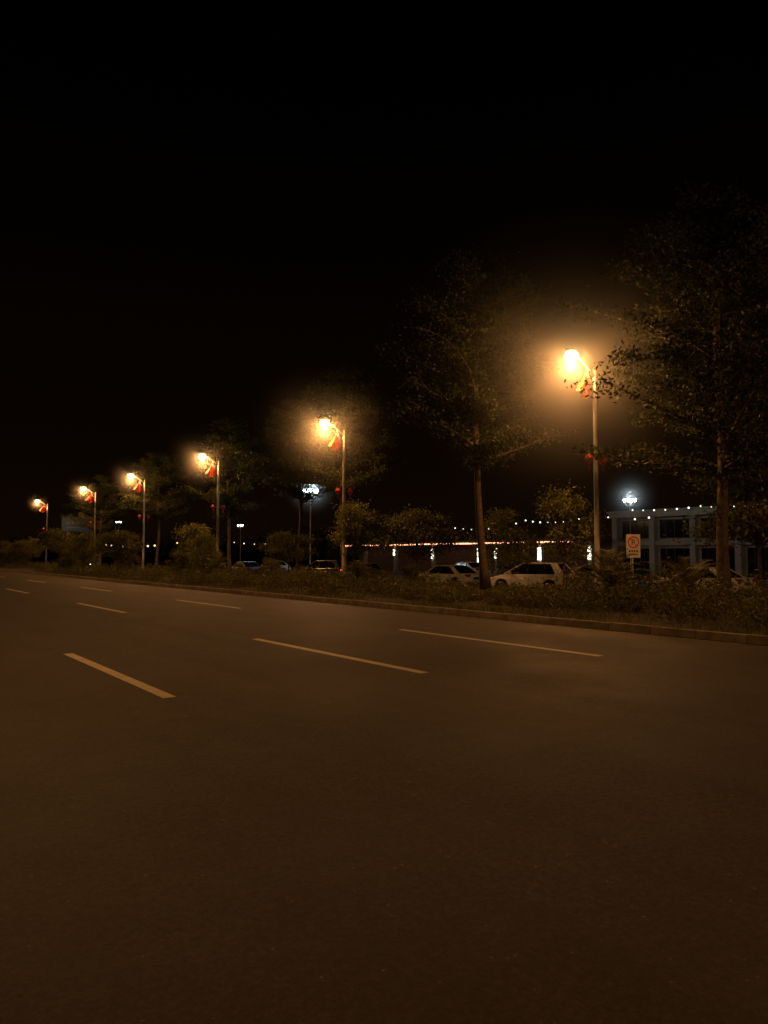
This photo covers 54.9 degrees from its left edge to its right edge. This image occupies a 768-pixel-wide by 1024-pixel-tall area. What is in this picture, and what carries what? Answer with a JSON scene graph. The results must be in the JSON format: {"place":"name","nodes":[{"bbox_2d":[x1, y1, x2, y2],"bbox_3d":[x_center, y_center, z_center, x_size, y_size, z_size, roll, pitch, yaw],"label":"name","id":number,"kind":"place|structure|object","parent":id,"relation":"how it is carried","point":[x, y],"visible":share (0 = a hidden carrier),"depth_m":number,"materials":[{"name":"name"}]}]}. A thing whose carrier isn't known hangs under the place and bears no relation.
{"place":"outdoors","nodes":[
{"label":"outdoors","id":0,"kind":"place"},
{"bbox_2d":[0,561,766,597],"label":"parking lot","id":1,"kind":"structure","parent":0,"point":[398,573],"depth_m":87.99,"materials":[{"name":"grey asphalt"}]},
{"bbox_2d":[238,524,242,555],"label":"plaza lamp","id":2,"kind":"object","parent":1,"relation":"on","point":[240,538],"visible":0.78,"depth_m":94.97,"materials":[{"name":"metal"}]},
{"bbox_2d":[232,561,260,574],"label":"parked car","id":3,"kind":"object","parent":1,"relation":"on","point":[252,565],"visible":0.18,"depth_m":69.02,"materials":[{"name":"grey paint"}]},
{"bbox_2d":[261,561,290,571],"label":"parked car","id":4,"kind":"object","parent":1,"relation":"on","point":[283,565],"visible":0.14,"depth_m":79.01,"materials":[{"name":"white paint"}]},
{"bbox_2d":[310,489,317,563],"bbox_3d":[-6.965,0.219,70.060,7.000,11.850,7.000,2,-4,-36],"label":"plaza lamp","id":5,"kind":"object","parent":1,"relation":"on","point":[310,523],"visible":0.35,"depth_m":69.93,"materials":[{"name":"metal"}]},
{"bbox_2d":[294,560,348,576],"bbox_3d":[-4.886,4.697,59.519,4.660,1.659,2.100,-2,-4,31],"label":"parked car","id":6,"kind":"object","parent":1,"relation":"on","point":[326,564],"visible":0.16,"depth_m":58.51,"materials":[{"name":"paint"}]},
{"bbox_2d":[335,563,389,576],"bbox_3d":[-1.657,4.495,54.450,2.100,1.469,4.660,2,-4,-36],"label":"parked car","id":7,"kind":"object","parent":1,"relation":"on","point":[377,565],"visible":0.04,"depth_m":53.58,"materials":[{"name":"grey paint"}]},
{"bbox_2d":[358,504,464,582],"bbox_3d":[1.722,2.075,45.055,6.859,5.231,6.228,-2,-4,29],"label":"tree","id":8,"kind":"object","parent":1,"relation":"on","point":[418,519],"visible":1,"depth_m":44.22,"materials":[{"name":"green plant"}]},
{"bbox_2d":[412,565,478,585],"bbox_3d":[3.936,3.981,45.669,2.100,1.469,4.660,3,-5,-42],"label":"parked car","id":9,"kind":"object","parent":1,"relation":"on","point":[462,573],"visible":0.46,"depth_m":44.62,"materials":[{"name":"white paint"}]},
{"bbox_2d":[454,562,490,574],"bbox_3d":[7.258,5.168,65.942,2.100,1.469,4.660,2,-4,-36],"label":"parked car","id":10,"kind":"object","parent":1,"relation":"on","point":[473,566],"visible":0.11,"depth_m":64.77,"materials":[{"name":"white paint"}]},
{"bbox_2d":[456,507,543,576],"bbox_3d":[6.612,2.057,41.806,5.175,4.891,4.958,0,-3,-4],"label":"tree","id":11,"kind":"object","parent":1,"relation":"on","point":[516,548],"visible":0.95,"depth_m":41.52,"materials":[{"name":"green plant"}]},
{"bbox_2d":[496,564,518,575],"bbox_3d":[11.188,4.756,58.914,2.100,1.469,4.660,2,-4,-36],"label":"parked car","id":12,"kind":"object","parent":1,"relation":"on","point":[498,573],"visible":0.05,"depth_m":59.80,"materials":[{"name":"grey paint"}]},
{"bbox_2d":[490,562,576,589],"bbox_3d":[8.128,3.602,40.821,4.660,1.659,2.100,-2,-4,34],"label":"parked car","id":13,"kind":"object","parent":1,"relation":"on","point":[541,573],"visible":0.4,"depth_m":39.95,"materials":[{"name":"white paint"}]},
{"bbox_2d":[573,563,629,583],"bbox_3d":[15.332,4.427,53.282,2.100,1.469,4.660,2,-4,-36],"label":"parked car","id":14,"kind":"object","parent":1,"relation":"on","point":[587,569],"visible":0.11,"depth_m":53.03,"materials":[{"name":"grey paint"}]},
{"bbox_2d":[623,498,636,580],"bbox_3d":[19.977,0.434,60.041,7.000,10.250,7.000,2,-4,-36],"label":"plaza lamp","id":15,"kind":"object","parent":1,"relation":"on","point":[629,500],"visible":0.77,"depth_m":59.99,"materials":[{"name":"metal"}]},
{"bbox_2d":[652,567,756,596],"bbox_3d":[16.012,3.484,37.182,2.100,1.469,4.660,2,-4,-36],"label":"parked car","id":16,"kind":"object","parent":1,"relation":"on","point":[740,578],"visible":0.13,"depth_m":35.93,"materials":[{"name":"white paint"}]},
{"bbox_2d":[663,453,767,596],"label":"tree","id":17,"kind":"object","parent":1,"relation":"on","point":[743,511],"visible":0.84,"depth_m":35.98,"materials":[{"name":"green plant"}]},
{"bbox_2d":[0,571,767,1023],"bbox_3d":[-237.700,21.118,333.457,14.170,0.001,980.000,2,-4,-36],"label":"road","id":18,"kind":"structure","parent":0,"point":[240,827],"depth_m":4.51,"materials":[{"name":"grey asphalt"}]},
{"bbox_2d":[0,576,602,697],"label":"lane markings","id":19,"kind":"object","parent":18,"relation":"on","point":[146,687],"visible":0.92,"depth_m":11.32,"materials":[{"name":"paint"}]},
{"bbox_2d":[0,569,767,644],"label":"kerb","id":20,"kind":"structure","parent":18,"relation":"on","point":[705,635],"depth_m":18.29,"materials":[{"name":"concrete"}]},
{"bbox_2d":[3,571,767,646],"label":"edge line","id":21,"kind":"object","parent":18,"relation":"on","point":[472,617],"depth_m":17.82,"materials":[{"name":"paint"}]},
{"bbox_2d":[0,556,767,635],"bbox_3d":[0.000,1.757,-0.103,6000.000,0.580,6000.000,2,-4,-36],"label":"ground","id":22,"kind":"structure","parent":0,"point":[654,622],"depth_m":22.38,"materials":[{"name":"green plant"}]},
{"bbox_2d":[0,540,14,556],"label":"bush","id":23,"kind":"object","parent":22,"relation":"on","point":[3,543],"visible":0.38,"depth_m":111.70,"materials":[{"name":"green plant"}]},
{"bbox_2d":[1,547,30,564],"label":"bush","id":24,"kind":"object","parent":22,"relation":"on","point":[17,558],"visible":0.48,"depth_m":91.82,"materials":[{"name":"green plant"}]},
{"bbox_2d":[5,544,27,563],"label":"bush","id":25,"kind":"object","parent":22,"relation":"on","point":[12,553],"visible":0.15,"depth_m":94.48,"materials":[{"name":"green plant"}]},
{"bbox_2d":[3,540,44,567],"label":"tree","id":26,"kind":"object","parent":22,"relation":"on","point":[19,546],"visible":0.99,"depth_m":87.92,"materials":[{"name":"green plant"}]},
{"bbox_2d":[14,538,48,562],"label":"tree","id":27,"kind":"object","parent":22,"relation":"on","point":[41,547],"visible":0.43,"depth_m":105.28,"materials":[{"name":"green plant"}]},
{"bbox_2d":[35,499,47,563],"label":"street lamp","id":28,"kind":"object","parent":22,"relation":"on","point":[42,509],"visible":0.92,"depth_m":106.68,"materials":[{"name":"metal"}]},
{"bbox_2d":[28,527,86,566],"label":"tree","id":29,"kind":"object","parent":22,"relation":"on","point":[49,534],"visible":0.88,"depth_m":73.26,"materials":[{"name":"green plant"}]},
{"bbox_2d":[50,547,81,570],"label":"bush","id":30,"kind":"object","parent":22,"relation":"on","point":[68,563],"visible":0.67,"depth_m":68.50,"materials":[{"name":"green plant"}]},
{"bbox_2d":[61,517,93,559],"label":"billboard","id":31,"kind":"object","parent":22,"relation":"on","point":[71,526],"visible":0.47,"depth_m":111.93,"materials":[{"name":"paint"}]},
{"bbox_2d":[65,531,111,569],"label":"bush","id":32,"kind":"object","parent":22,"relation":"on","point":[82,554],"visible":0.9,"depth_m":65.22,"materials":[{"name":"green plant"}]},
{"bbox_2d":[77,545,100,567],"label":"tree","id":33,"kind":"object","parent":22,"relation":"on","point":[90,562],"visible":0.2,"depth_m":79.28,"materials":[{"name":"green plant"}]},
{"bbox_2d":[80,486,99,564],"bbox_3d":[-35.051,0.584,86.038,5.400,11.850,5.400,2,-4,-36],"label":"street lamp","id":34,"kind":"object","parent":22,"relation":"on","point":[89,499],"visible":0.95,"depth_m":86.76,"materials":[{"name":"metal"}]},
{"bbox_2d":[60,474,139,563],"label":"tiered tree","id":35,"kind":"object","parent":22,"relation":"on","point":[101,492],"visible":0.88,"depth_m":91.56,"materials":[{"name":"green plant"}]},
{"bbox_2d":[85,527,146,571],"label":"tree","id":36,"kind":"object","parent":22,"relation":"on","point":[131,545],"visible":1,"depth_m":57.61,"materials":[{"name":"green plant"}]},
{"bbox_2d":[113,553,145,570],"bbox_3d":[-21.428,4.145,61.751,2.400,1.958,2.103,0,-3,8],"label":"bush","id":37,"kind":"object","parent":22,"relation":"on","point":[129,562],"visible":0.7,"depth_m":61.56,"materials":[{"name":"green plant"}]},
{"bbox_2d":[127,473,149,565],"bbox_3d":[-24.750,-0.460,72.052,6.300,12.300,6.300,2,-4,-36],"label":"street lamp","id":38,"kind":"object","parent":22,"relation":"on","point":[137,489],"visible":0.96,"depth_m":72.69,"materials":[{"name":"metal"}]},
{"bbox_2d":[100,451,202,566],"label":"tiered tree","id":39,"kind":"object","parent":22,"relation":"on","point":[161,467],"visible":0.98,"depth_m":76.42,"materials":[{"name":"green plant"}]},
{"bbox_2d":[160,548,194,573],"bbox_3d":[-15.692,3.811,57.086,2.551,2.081,2.235,-2,-4,26],"label":"bush","id":40,"kind":"object","parent":22,"relation":"on","point":[183,557],"visible":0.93,"depth_m":56.85,"materials":[{"name":"green plant"}]},
{"bbox_2d":[171,522,214,569],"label":"tree","id":41,"kind":"object","parent":22,"relation":"on","point":[188,530],"visible":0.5,"depth_m":59.33,"materials":[{"name":"green plant"}]},
{"bbox_2d":[185,533,224,568],"bbox_3d":[-12.124,2.948,50.856,3.107,3.065,3.243,2,-4,-25],"label":"bush","id":42,"kind":"object","parent":22,"relation":"on","point":[210,546],"visible":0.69,"depth_m":50.76,"materials":[{"name":"green plant"}]},
{"bbox_2d":[189,553,223,575],"bbox_3d":[-11.483,3.463,48.543,2.175,1.774,1.905,0,-3,3],"label":"bush","id":43,"kind":"object","parent":22,"relation":"on","point":[200,559],"visible":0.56,"depth_m":48.35,"materials":[{"name":"green plant"}]},
{"bbox_2d":[197,452,224,571],"bbox_3d":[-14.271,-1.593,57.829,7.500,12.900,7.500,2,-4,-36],"label":"street lamp","id":44,"kind":"object","parent":22,"relation":"on","point":[210,472],"visible":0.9,"depth_m":58.44,"materials":[{"name":"metal"}]},
{"bbox_2d":[197,556,232,576],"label":"cycad palm","id":45,"kind":"object","parent":22,"relation":"on","point":[216,564],"visible":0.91,"depth_m":46.52,"materials":[{"name":"green plant"}]},
{"bbox_2d":[176,416,264,570],"bbox_3d":[-13.508,-1.498,63.178,6.956,13.628,8.156,-1,-3,10],"label":"tiered tree","id":46,"kind":"object","parent":22,"relation":"on","point":[229,429],"visible":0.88,"depth_m":63.03,"materials":[{"name":"green plant"}]},
{"bbox_2d":[0,512,443,565],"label":"distant trees","id":47,"kind":"object","parent":22,"relation":"on","point":[247,548],"visible":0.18,"depth_m":154.39,"materials":[{"name":"green plant"}]},
{"bbox_2d":[259,557,282,577],"bbox_3d":[-6.801,3.377,44.565,1.588,1.478,1.812,1,-3,-14],"label":"bush","id":48,"kind":"object","parent":22,"relation":"on","point":[273,563],"visible":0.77,"depth_m":44.25,"materials":[{"name":"green plant"}]},
{"bbox_2d":[256,528,319,572],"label":"tree","id":49,"kind":"object","parent":22,"relation":"on","point":[281,547],"visible":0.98,"depth_m":52.98,"materials":[{"name":"green plant"}]},
{"bbox_2d":[216,398,362,570],"bbox_3d":[-6.822,-2.054,56.365,10.826,13.950,10.297,-2,-4,35],"label":"tiered tree","id":50,"kind":"object","parent":22,"relation":"on","point":[297,476],"visible":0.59,"depth_m":56.67,"materials":[{"name":"green plant"}]},
{"bbox_2d":[263,365,407,576],"bbox_3d":[-3.384,-2.482,49.046,10.826,13.950,10.297,2,-4,-36],"label":"tiered tree","id":51,"kind":"object","parent":22,"relation":"on","point":[344,392],"visible":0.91,"depth_m":47.80,"materials":[{"name":"green plant"}]},
{"bbox_2d":[319,417,352,573],"bbox_3d":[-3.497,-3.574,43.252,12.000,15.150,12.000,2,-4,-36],"label":"street lamp","id":52,"kind":"object","parent":22,"relation":"on","point":[335,443],"visible":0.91,"depth_m":43.77,"materials":[{"name":"metal"}]},
{"bbox_2d":[321,498,383,574],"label":"tree","id":53,"kind":"object","parent":22,"relation":"on","point":[355,512],"visible":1,"depth_m":41.82,"materials":[{"name":"green plant"}]},
{"bbox_2d":[341,559,377,582],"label":"cycad palm","id":54,"kind":"object","parent":22,"relation":"on","point":[357,569],"visible":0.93,"depth_m":36.02,"materials":[{"name":"green plant"}]},
{"bbox_2d":[348,562,372,578],"bbox_3d":[-1.196,3.153,38.732,1.522,1.242,1.334,0,-3,-8],"label":"bush","id":55,"kind":"object","parent":22,"relation":"on","point":[361,570],"visible":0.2,"depth_m":38.62,"materials":[{"name":"green plant"}]},
{"bbox_2d":[0,557,767,629],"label":"verge shrubs","id":56,"kind":"object","parent":22,"relation":"on","point":[323,582],"visible":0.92,"depth_m":24.64,"materials":[{"name":"green plant"}]},
{"bbox_2d":[400,563,422,582],"bbox_3d":[1.359,3.076,36.908,1.270,1.182,1.450,-3,-4,42],"label":"bush","id":57,"kind":"object","parent":22,"relation":"on","point":[408,569],"visible":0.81,"depth_m":36.73,"materials":[{"name":"green plant"}]},
{"bbox_2d":[421,527,465,548],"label":"tree","id":58,"kind":"object","parent":22,"relation":"on","point":[451,533],"visible":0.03,"depth_m":99.14,"materials":[{"name":"green plant"}]},
{"bbox_2d":[368,239,578,589],"bbox_3d":[3.682,-4.156,32.374,9.062,15.142,7.729,1,-3,-17],"label":"tiered tree","id":59,"kind":"object","parent":22,"relation":"on","point":[473,274],"visible":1,"depth_m":31.81,"materials":[{"name":"green plant"}]},
{"bbox_2d":[345,538,611,572],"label":"covered walkway","id":60,"kind":"structure","parent":22,"relation":"on","point":[396,561],"depth_m":93.09,"materials":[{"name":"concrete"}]},
{"bbox_2d":[503,533,544,551],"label":"tree","id":61,"kind":"object","parent":22,"relation":"on","point":[530,535],"visible":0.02,"depth_m":84.71,"materials":[{"name":"green plant"}]},
{"bbox_2d":[532,478,610,589],"bbox_3d":[8.463,1.177,34.189,3.532,5.454,3.846,2,-4,-36],"label":"tree","id":62,"kind":"object","parent":22,"relation":"on","point":[581,531],"visible":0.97,"depth_m":33.81,"materials":[{"name":"green plant"}]},
{"bbox_2d":[564,347,606,592],"bbox_3d":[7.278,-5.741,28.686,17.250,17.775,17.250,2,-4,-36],"label":"street lamp","id":63,"kind":"object","parent":22,"relation":"on","point":[571,354],"visible":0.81,"depth_m":29.13,"materials":[{"name":"metal"}]},
{"bbox_2d":[557,545,659,605],"bbox_3d":[6.734,1.847,21.709,2.976,1.810,2.996,3,-4,-37],"label":"cycad palm","id":64,"kind":"object","parent":22,"relation":"on","point":[610,571],"visible":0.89,"depth_m":21.51,"materials":[{"name":"green plant"}]},
{"bbox_2d":[626,534,640,577],"bbox_3d":[10.683,2.430,31.675,0.620,2.950,0.098,0,-3,-6],"label":"no parking sign","id":65,"kind":"object","parent":22,"relation":"on","point":[633,543],"visible":0.91,"depth_m":31.69,"materials":[{"name":"metal"}]},
{"bbox_2d":[542,179,767,597],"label":"tiered tree","id":66,"kind":"object","parent":22,"relation":"on","point":[733,265],"visible":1,"depth_m":25.80,"materials":[{"name":"green plant"}]},
{"bbox_2d":[606,504,767,577],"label":"building","id":67,"kind":"structure","parent":22,"relation":"on","point":[654,543],"depth_m":69.47,"materials":[{"name":"grey concrete"}]},
{"bbox_2d":[622,518,767,577],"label":"windows","id":68,"kind":"structure","parent":67,"relation":"attached to","point":[641,528],"depth_m":69.19,"materials":[{"name":"black glass"}]},
{"bbox_2d":[649,556,736,605],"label":"cycad palm","id":69,"kind":"object","parent":22,"relation":"on","point":[685,575],"visible":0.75,"depth_m":21.12,"materials":[{"name":"green plant"}]},
{"bbox_2d":[0,0,767,555],"label":"sky","id":70,"kind":"structure","parent":0,"point":[209,208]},
{"bbox_2d":[105,505,734,546],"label":"string lights","id":71,"kind":"object","parent":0,"point":[523,520],"visible":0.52,"depth_m":70.40,"materials":[{"name":"white"}]}
]}

